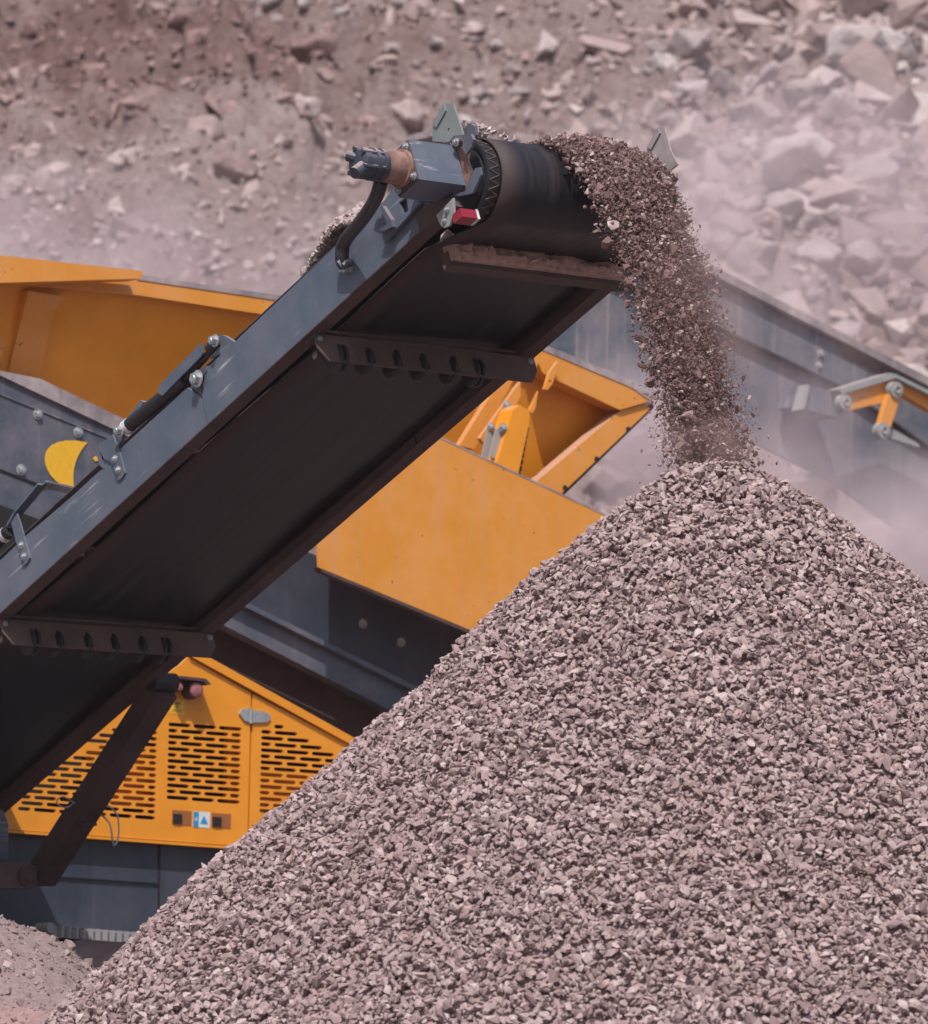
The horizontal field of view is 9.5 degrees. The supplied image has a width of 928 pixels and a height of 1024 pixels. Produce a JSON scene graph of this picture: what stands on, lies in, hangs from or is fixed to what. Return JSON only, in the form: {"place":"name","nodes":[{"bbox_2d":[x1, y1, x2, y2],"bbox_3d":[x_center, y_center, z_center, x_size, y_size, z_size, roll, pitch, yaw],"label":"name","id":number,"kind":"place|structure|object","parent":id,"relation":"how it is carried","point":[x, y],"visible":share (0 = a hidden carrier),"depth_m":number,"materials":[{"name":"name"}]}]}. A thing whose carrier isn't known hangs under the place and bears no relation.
{"place":"outdoors","nodes":[
{"label":"outdoors","id":0,"kind":"place"},
{"bbox_2d":[0,1005,51,1023],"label":"red sand","id":1,"kind":"structure","parent":0,"point":[11,1014],"depth_m":24.36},
{"bbox_2d":[0,0,927,968],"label":"ground","id":2,"kind":"structure","parent":0,"point":[336,98],"depth_m":61.77,"materials":[{"name":"soil"}]},
{"bbox_2d":[0,914,96,1011],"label":"sand heap","id":3,"kind":"object","parent":2,"relation":"on","point":[42,970],"visible":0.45,"depth_m":26.71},
{"bbox_2d":[32,161,79,204],"bbox_3d":[-4.425,-3.513,60.345,0.530,0.486,0.517,-3,-7,27],"label":"boulder","id":4,"kind":"object","parent":2,"relation":"on","point":[56,180],"visible":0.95,"depth_m":60.13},
{"bbox_2d":[84,63,107,77],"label":"boulder","id":5,"kind":"object","parent":2,"relation":"on","point":[95,68],"visible":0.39,"depth_m":62.74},
{"bbox_2d":[131,83,168,110],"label":"boulder","id":6,"kind":"object","parent":2,"relation":"on","point":[142,100],"visible":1,"depth_m":61.06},
{"bbox_2d":[167,8,197,33],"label":"boulder","id":7,"kind":"object","parent":2,"relation":"on","point":[178,21],"visible":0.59,"depth_m":64.28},
{"bbox_2d":[183,27,208,51],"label":"boulder","id":8,"kind":"object","parent":2,"relation":"on","point":[196,38],"visible":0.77,"depth_m":62.47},
{"bbox_2d":[187,115,225,140],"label":"boulder","id":9,"kind":"object","parent":2,"relation":"on","point":[214,128],"visible":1,"depth_m":60.87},
{"bbox_2d":[212,150,257,184],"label":"boulder","id":10,"kind":"object","parent":2,"relation":"on","point":[234,166],"visible":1,"depth_m":60.28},
{"bbox_2d":[254,11,263,19],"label":"boulder","id":11,"kind":"object","parent":2,"relation":"on","point":[258,14],"visible":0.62,"depth_m":64.45,"materials":[{"name":"stone"}]},
{"bbox_2d":[257,0,283,9],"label":"boulder","id":12,"kind":"object","parent":2,"relation":"on","point":[269,4],"visible":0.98,"depth_m":64.46,"materials":[{"name":"stone"}]},
{"bbox_2d":[270,14,281,21],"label":"boulder","id":13,"kind":"object","parent":2,"relation":"on","point":[275,17],"visible":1,"depth_m":63.89,"materials":[{"name":"stone"}]},
{"bbox_2d":[297,0,310,10],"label":"boulder","id":14,"kind":"object","parent":2,"relation":"on","point":[303,5],"visible":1,"depth_m":64.04,"materials":[{"name":"stone"}]},
{"bbox_2d":[293,95,322,120],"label":"boulder","id":15,"kind":"object","parent":2,"relation":"on","point":[309,108],"visible":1,"depth_m":60.95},
{"bbox_2d":[290,32,338,63],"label":"boulder","id":16,"kind":"object","parent":2,"relation":"on","point":[326,43],"visible":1,"depth_m":62.40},
{"bbox_2d":[0,255,652,942],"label":"tracked crusher","id":17,"kind":"object","parent":2,"relation":"on","point":[366,613],"visible":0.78,"depth_m":32.06,"materials":[{"name":"paint"}]},
{"bbox_2d":[248,694,348,828],"bbox_3d":[-0.874,1.509,32.096,0.861,0.873,0.020,7,-9,-37],"label":"engine door","id":18,"kind":"structure","parent":17,"relation":"in","point":[314,736],"depth_m":31.96,"materials":[{"name":"paint"}]},
{"bbox_2d":[0,103,692,885],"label":"stockpile conveyor","id":19,"kind":"object","parent":17,"relation":"attached to","point":[438,293],"visible":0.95,"depth_m":27.44,"materials":[{"name":"metal"}]},
{"bbox_2d":[149,120,618,421],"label":"conveyed gravel","id":20,"kind":"structure","parent":19,"relation":"on","point":[332,233],"depth_m":26.70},
{"bbox_2d":[328,0,339,6],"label":"boulder","id":21,"kind":"object","parent":2,"relation":"on","point":[330,3],"visible":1,"depth_m":64.01,"materials":[{"name":"stone"}]},
{"bbox_2d":[333,8,345,17],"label":"boulder","id":22,"kind":"object","parent":2,"relation":"on","point":[337,12],"visible":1,"depth_m":63.60,"materials":[{"name":"stone"}]},
{"bbox_2d":[368,63,378,72],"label":"boulder","id":23,"kind":"object","parent":2,"relation":"on","point":[372,67],"visible":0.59,"depth_m":63.25,"materials":[{"name":"stone"}]},
{"bbox_2d":[383,42,400,54],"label":"boulder","id":24,"kind":"object","parent":2,"relation":"on","point":[392,48],"visible":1,"depth_m":63.38,"materials":[{"name":"stone"}]},
{"bbox_2d":[398,0,433,21],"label":"boulder","id":25,"kind":"object","parent":2,"relation":"on","point":[412,12],"visible":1,"depth_m":63.69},
{"bbox_2d":[419,79,425,86],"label":"boulder","id":26,"kind":"object","parent":2,"relation":"on","point":[422,82],"visible":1,"depth_m":62.90,"materials":[{"name":"stone"}]},
{"bbox_2d":[428,35,446,48],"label":"boulder","id":27,"kind":"object","parent":2,"relation":"on","point":[436,42],"visible":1,"depth_m":63.40,"materials":[{"name":"stone"}]},
{"bbox_2d":[456,90,468,102],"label":"boulder","id":28,"kind":"object","parent":2,"relation":"on","point":[462,96],"visible":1,"depth_m":62.45,"materials":[{"name":"stone"}]},
{"bbox_2d":[0,0,927,659],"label":"rubble","id":29,"kind":"object","parent":2,"relation":"on","point":[868,70],"visible":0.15,"depth_m":61.16,"materials":[{"name":"stone"}]},
{"bbox_2d":[391,0,405,8],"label":"boulder","id":30,"kind":"object","parent":29,"relation":"on","point":[397,4],"visible":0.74,"depth_m":64.38,"materials":[{"name":"stone"}]},
{"bbox_2d":[390,99,422,130],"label":"boulder","id":31,"kind":"object","parent":29,"relation":"on","point":[408,113],"visible":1,"depth_m":62.09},
{"bbox_2d":[410,60,423,68],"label":"boulder","id":32,"kind":"object","parent":29,"relation":"on","point":[416,64],"visible":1,"depth_m":63.19,"materials":[{"name":"stone"}]},
{"bbox_2d":[459,21,468,27],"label":"boulder","id":33,"kind":"object","parent":29,"relation":"on","point":[464,24],"visible":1,"depth_m":63.75,"materials":[{"name":"stone"}]},
{"bbox_2d":[468,36,480,42],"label":"boulder","id":34,"kind":"object","parent":29,"relation":"on","point":[474,39],"visible":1,"depth_m":63.41,"materials":[{"name":"stone"}]},
{"bbox_2d":[640,99,663,114],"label":"boulder","id":35,"kind":"object","parent":29,"relation":"on","point":[661,106],"visible":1,"depth_m":61.76,"materials":[{"name":"stone"}]},
{"bbox_2d":[647,53,680,74],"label":"boulder","id":36,"kind":"object","parent":29,"relation":"on","point":[665,61],"visible":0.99,"depth_m":62.78,"materials":[{"name":"stone"}]},
{"bbox_2d":[655,111,680,126],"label":"boulder","id":37,"kind":"object","parent":29,"relation":"on","point":[671,119],"visible":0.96,"depth_m":61.62,"materials":[{"name":"stone"}]},
{"bbox_2d":[677,198,699,219],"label":"boulder","id":38,"kind":"object","parent":29,"relation":"on","point":[695,214],"visible":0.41,"depth_m":60.05,"materials":[{"name":"stone"}]},
{"bbox_2d":[666,28,712,65],"bbox_3d":[2.526,-5.261,63.569,0.428,0.435,0.681,-33,-12,-42],"label":"boulder","id":39,"kind":"object","parent":29,"relation":"on","point":[690,44],"visible":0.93,"depth_m":63.36,"materials":[{"name":"stone"}]},
{"bbox_2d":[696,190,719,209],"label":"boulder","id":40,"kind":"object","parent":29,"relation":"on","point":[704,199],"visible":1,"depth_m":60.45,"materials":[{"name":"stone"}]},
{"bbox_2d":[709,209,746,242],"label":"boulder","id":41,"kind":"object","parent":29,"relation":"on","point":[724,220],"visible":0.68,"depth_m":60.05,"materials":[{"name":"stone"}]},
{"bbox_2d":[728,97,782,138],"bbox_3d":[3.214,-4.321,61.746,0.606,0.507,0.429,-5,2,8],"label":"boulder","id":42,"kind":"object","parent":29,"relation":"on","point":[759,114],"visible":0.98,"depth_m":61.62,"materials":[{"name":"stone"}]},
{"bbox_2d":[772,125,786,132],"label":"boulder","id":43,"kind":"object","parent":29,"relation":"on","point":[775,128],"visible":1,"depth_m":61.58,"materials":[{"name":"stone"}]},
{"bbox_2d":[763,191,804,223],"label":"boulder","id":44,"kind":"object","parent":29,"relation":"on","point":[788,206],"visible":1,"depth_m":59.82,"materials":[{"name":"stone"}]},
{"bbox_2d":[792,235,842,268],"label":"boulder","id":45,"kind":"object","parent":29,"relation":"on","point":[821,249],"visible":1,"depth_m":59.27,"materials":[{"name":"stone"}]},
{"bbox_2d":[830,155,842,165],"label":"boulder","id":46,"kind":"object","parent":29,"relation":"on","point":[836,159],"visible":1,"depth_m":60.53,"materials":[{"name":"stone"}]},
{"bbox_2d":[838,152,855,161],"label":"boulder","id":47,"kind":"object","parent":29,"relation":"on","point":[846,156],"visible":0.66,"depth_m":60.88,"materials":[{"name":"stone"}]},
{"bbox_2d":[851,135,859,144],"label":"boulder","id":48,"kind":"object","parent":29,"relation":"on","point":[855,140],"visible":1,"depth_m":61.07,"materials":[{"name":"stone"}]},
{"bbox_2d":[855,107,869,116],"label":"boulder","id":49,"kind":"object","parent":29,"relation":"on","point":[861,111],"visible":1,"depth_m":61.39,"materials":[{"name":"stone"}]},
{"bbox_2d":[842,239,885,273],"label":"boulder","id":50,"kind":"object","parent":29,"relation":"on","point":[864,256],"visible":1,"depth_m":59.48,"materials":[{"name":"stone"}]},
{"bbox_2d":[880,239,894,251],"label":"boulder","id":51,"kind":"object","parent":29,"relation":"on","point":[886,245],"visible":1,"depth_m":59.75,"materials":[{"name":"stone"}]},
{"bbox_2d":[887,233,927,254],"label":"boulder","id":52,"kind":"object","parent":29,"relation":"on","point":[923,241],"visible":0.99,"depth_m":59.73,"materials":[{"name":"stone"}]},
{"bbox_2d":[904,349,922,362],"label":"boulder","id":53,"kind":"object","parent":29,"relation":"on","point":[914,355],"visible":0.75,"depth_m":58.12,"materials":[{"name":"stone"}]},
{"bbox_2d":[907,29,922,41],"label":"boulder","id":54,"kind":"object","parent":29,"relation":"on","point":[917,35],"visible":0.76,"depth_m":62.96,"materials":[{"name":"stone"}]},
{"bbox_2d":[910,92,927,128],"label":"boulder","id":55,"kind":"object","parent":29,"relation":"on","point":[919,114],"visible":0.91,"depth_m":61.09,"materials":[{"name":"stone"}]},
{"bbox_2d":[919,172,927,184],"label":"boulder","id":56,"kind":"object","parent":29,"relation":"on","point":[923,179],"visible":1,"depth_m":60.47,"materials":[{"name":"stone"}]},
{"bbox_2d":[458,113,473,127],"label":"boulder","id":57,"kind":"object","parent":2,"relation":"on","point":[464,117],"visible":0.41,"depth_m":62.05,"materials":[{"name":"stone"}]},
{"bbox_2d":[469,99,479,107],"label":"boulder","id":58,"kind":"object","parent":2,"relation":"on","point":[473,103],"visible":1,"depth_m":62.26,"materials":[{"name":"stone"}]},
{"bbox_2d":[467,86,487,97],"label":"boulder","id":59,"kind":"object","parent":2,"relation":"on","point":[473,88],"visible":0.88,"depth_m":63.03,"materials":[{"name":"stone"}]},
{"bbox_2d":[474,90,485,102],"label":"boulder","id":60,"kind":"object","parent":2,"relation":"on","point":[481,95],"visible":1,"depth_m":62.55,"materials":[{"name":"stone"}]},
{"bbox_2d":[40,456,927,1023],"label":"gravel pile","id":61,"kind":"object","parent":2,"relation":"on","point":[654,752],"visible":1,"depth_m":23.09,"materials":[{"name":"gravel"}]},
{"bbox_2d":[490,39,503,50],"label":"boulder","id":62,"kind":"object","parent":2,"relation":"on","point":[496,44],"visible":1,"depth_m":63.67,"materials":[{"name":"stone"}]},
{"bbox_2d":[500,63,522,77],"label":"boulder","id":63,"kind":"object","parent":2,"relation":"on","point":[511,68],"visible":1,"depth_m":63.33,"materials":[{"name":"stone"}]},
{"bbox_2d":[510,132,523,141],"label":"boulder","id":64,"kind":"object","parent":2,"relation":"on","point":[518,136],"visible":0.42,"depth_m":62.00,"materials":[{"name":"stone"}]},
{"bbox_2d":[508,86,530,97],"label":"boulder","id":65,"kind":"object","parent":2,"relation":"on","point":[518,91],"visible":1,"depth_m":62.44,"materials":[{"name":"stone"}]},
{"bbox_2d":[643,69,655,75],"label":"boulder","id":66,"kind":"object","parent":2,"relation":"on","point":[648,72],"visible":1,"depth_m":62.52,"materials":[{"name":"stone"}]},
{"bbox_2d":[645,39,666,54],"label":"boulder","id":67,"kind":"object","parent":2,"relation":"on","point":[653,46],"visible":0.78,"depth_m":63.40,"materials":[{"name":"stone"}]},
{"bbox_2d":[406,129,927,587],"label":"feed conveyor","id":68,"kind":"object","parent":2,"relation":"on","point":[845,414],"visible":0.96,"depth_m":40.20,"materials":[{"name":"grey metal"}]},
{"bbox_2d":[675,181,682,192],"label":"boulder","id":69,"kind":"object","parent":2,"relation":"on","point":[680,183],"visible":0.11,"depth_m":60.53,"materials":[{"name":"stone"}]},
{"bbox_2d":[670,80,709,111],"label":"boulder","id":70,"kind":"object","parent":2,"relation":"on","point":[698,91],"visible":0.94,"depth_m":62.02,"materials":[{"name":"stone"}]},
{"bbox_2d":[686,66,699,73],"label":"boulder","id":71,"kind":"object","parent":2,"relation":"on","point":[694,70],"visible":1,"depth_m":62.53,"materials":[{"name":"stone"}]},
{"bbox_2d":[681,115,705,124],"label":"boulder","id":72,"kind":"object","parent":2,"relation":"on","point":[684,117],"visible":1,"depth_m":61.55,"materials":[{"name":"stone"}]},
{"bbox_2d":[704,252,715,262],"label":"boulder","id":73,"kind":"object","parent":2,"relation":"on","point":[711,258],"visible":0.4,"depth_m":59.97,"materials":[{"name":"stone"}]},
{"bbox_2d":[705,112,720,122],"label":"boulder","id":74,"kind":"object","parent":2,"relation":"on","point":[712,117],"visible":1,"depth_m":61.72,"materials":[{"name":"stone"}]},
{"bbox_2d":[706,66,734,94],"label":"boulder","id":75,"kind":"object","parent":2,"relation":"on","point":[721,80],"visible":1,"depth_m":62.06,"materials":[{"name":"stone"}]},
{"bbox_2d":[712,232,736,254],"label":"boulder","id":76,"kind":"object","parent":2,"relation":"on","point":[723,243],"visible":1,"depth_m":59.60,"materials":[{"name":"stone"}]},
{"bbox_2d":[716,141,745,165],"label":"boulder","id":77,"kind":"object","parent":2,"relation":"on","point":[728,153],"visible":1,"depth_m":60.79,"materials":[{"name":"stone"}]},
{"bbox_2d":[730,128,750,139],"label":"boulder","id":78,"kind":"object","parent":2,"relation":"on","point":[741,133],"visible":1,"depth_m":61.27,"materials":[{"name":"stone"}]},
{"bbox_2d":[742,75,757,82],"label":"boulder","id":79,"kind":"object","parent":2,"relation":"on","point":[746,78],"visible":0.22,"depth_m":63.47,"materials":[{"name":"stone"}]},
{"bbox_2d":[726,236,779,272],"bbox_3d":[3.062,-2.686,59.445,0.623,0.409,0.458,-16,-27,-10],"label":"boulder","id":80,"kind":"object","parent":2,"relation":"on","point":[744,253],"visible":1,"depth_m":59.27,"materials":[{"name":"stone"}]},
{"bbox_2d":[743,63,780,96],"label":"boulder","id":81,"kind":"object","parent":2,"relation":"on","point":[769,72],"visible":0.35,"depth_m":62.56,"materials":[{"name":"stone"}]},
{"bbox_2d":[758,194,767,208],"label":"boulder","id":82,"kind":"object","parent":2,"relation":"on","point":[763,198],"visible":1,"depth_m":60.11,"materials":[{"name":"stone"}]},
{"bbox_2d":[750,162,781,191],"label":"boulder","id":83,"kind":"object","parent":2,"relation":"on","point":[760,174],"visible":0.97,"depth_m":60.69,"materials":[{"name":"stone"}]},
{"bbox_2d":[777,240,792,254],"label":"boulder","id":84,"kind":"object","parent":2,"relation":"on","point":[787,246],"visible":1,"depth_m":59.45,"materials":[{"name":"stone"}]},
{"bbox_2d":[761,131,834,186],"bbox_3d":[3.635,-3.832,60.638,0.787,0.564,0.784,18,-38,-27],"label":"boulder","id":85,"kind":"object","parent":2,"relation":"on","point":[785,160],"visible":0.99,"depth_m":60.42,"materials":[{"name":"stone"}]},
{"bbox_2d":[782,78,827,107],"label":"boulder","id":86,"kind":"object","parent":2,"relation":"on","point":[798,90],"visible":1,"depth_m":61.64,"materials":[{"name":"stone"}]},
{"bbox_2d":[793,212,822,230],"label":"boulder","id":87,"kind":"object","parent":2,"relation":"on","point":[812,220],"visible":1,"depth_m":59.90,"materials":[{"name":"stone"}]},
{"bbox_2d":[805,289,823,300],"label":"boulder","id":88,"kind":"object","parent":2,"relation":"on","point":[811,295],"visible":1,"depth_m":58.83,"materials":[{"name":"stone"}]},
{"bbox_2d":[821,203,853,223],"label":"boulder","id":89,"kind":"object","parent":2,"relation":"on","point":[834,212],"visible":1,"depth_m":59.98,"materials":[{"name":"stone"}]},
{"bbox_2d":[816,88,860,121],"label":"boulder","id":90,"kind":"object","parent":2,"relation":"on","point":[837,101],"visible":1,"depth_m":61.39,"materials":[{"name":"stone"}]},
{"bbox_2d":[833,240,846,247],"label":"boulder","id":91,"kind":"object","parent":2,"relation":"on","point":[839,243],"visible":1,"depth_m":59.68,"materials":[{"name":"stone"}]},
{"bbox_2d":[838,84,854,91],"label":"boulder","id":92,"kind":"object","parent":2,"relation":"on","point":[850,87],"visible":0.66,"depth_m":61.92,"materials":[{"name":"stone"}]},
{"bbox_2d":[832,319,862,337],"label":"boulder","id":93,"kind":"object","parent":2,"relation":"on","point":[850,328],"visible":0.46,"depth_m":58.72,"materials":[{"name":"stone"}]},
{"bbox_2d":[826,24,880,68],"bbox_3d":[4.498,-5.220,63.474,0.794,0.630,0.680,-6,-9,41],"label":"boulder","id":94,"kind":"object","parent":2,"relation":"on","point":[842,41],"visible":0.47,"depth_m":63.25,"materials":[{"name":"stone"}]},
{"bbox_2d":[842,153,899,189],"bbox_3d":[4.374,-3.581,60.475,0.699,0.568,0.627,-21,-14,-21],"label":"boulder","id":95,"kind":"object","parent":2,"relation":"on","point":[877,170],"visible":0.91,"depth_m":60.27,"materials":[{"name":"stone"}]},
{"bbox_2d":[868,126,885,138],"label":"boulder","id":96,"kind":"object","parent":2,"relation":"on","point":[879,130],"visible":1,"depth_m":61.17,"materials":[{"name":"stone"}]},
{"bbox_2d":[884,281,897,293],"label":"boulder","id":97,"kind":"object","parent":2,"relation":"on","point":[889,287],"visible":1,"depth_m":59.45,"materials":[{"name":"stone"}]},
{"bbox_2d":[871,27,918,64],"bbox_3d":[4.837,-5.126,62.665,0.628,0.402,0.636,2,-18,37],"label":"boulder","id":98,"kind":"object","parent":2,"relation":"on","point":[890,40],"visible":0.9,"depth_m":62.39,"materials":[{"name":"stone"}]},
{"bbox_2d":[888,147,911,166],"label":"boulder","id":99,"kind":"object","parent":2,"relation":"on","point":[901,158],"visible":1,"depth_m":60.69,"materials":[{"name":"stone"}]},
{"bbox_2d":[893,293,910,308],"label":"boulder","id":100,"kind":"object","parent":2,"relation":"on","point":[901,300],"visible":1,"depth_m":59.25,"materials":[{"name":"stone"}]},
{"bbox_2d":[909,296,922,307],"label":"boulder","id":101,"kind":"object","parent":2,"relation":"on","point":[915,302],"visible":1,"depth_m":59.28,"materials":[{"name":"stone"}]},
{"bbox_2d":[911,17,922,26],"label":"boulder","id":102,"kind":"object","parent":2,"relation":"on","point":[917,22],"visible":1,"depth_m":63.33,"materials":[{"name":"stone"}]},
{"bbox_2d":[912,140,924,151],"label":"boulder","id":103,"kind":"object","parent":2,"relation":"on","point":[918,145],"visible":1,"depth_m":60.78,"materials":[{"name":"stone"}]},
{"bbox_2d":[914,59,927,80],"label":"boulder","id":104,"kind":"object","parent":2,"relation":"on","point":[923,73],"visible":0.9,"depth_m":62.36,"materials":[{"name":"stone"}]},
{"bbox_2d":[919,341,927,352],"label":"boulder","id":105,"kind":"object","parent":2,"relation":"on","point":[923,344],"visible":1,"depth_m":58.26,"materials":[{"name":"stone"}]},
{"bbox_2d":[526,132,768,476],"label":"falling gravel","id":106,"kind":"structure","parent":0,"point":[635,192],"depth_m":25.48,"materials":[{"name":"gravel"}]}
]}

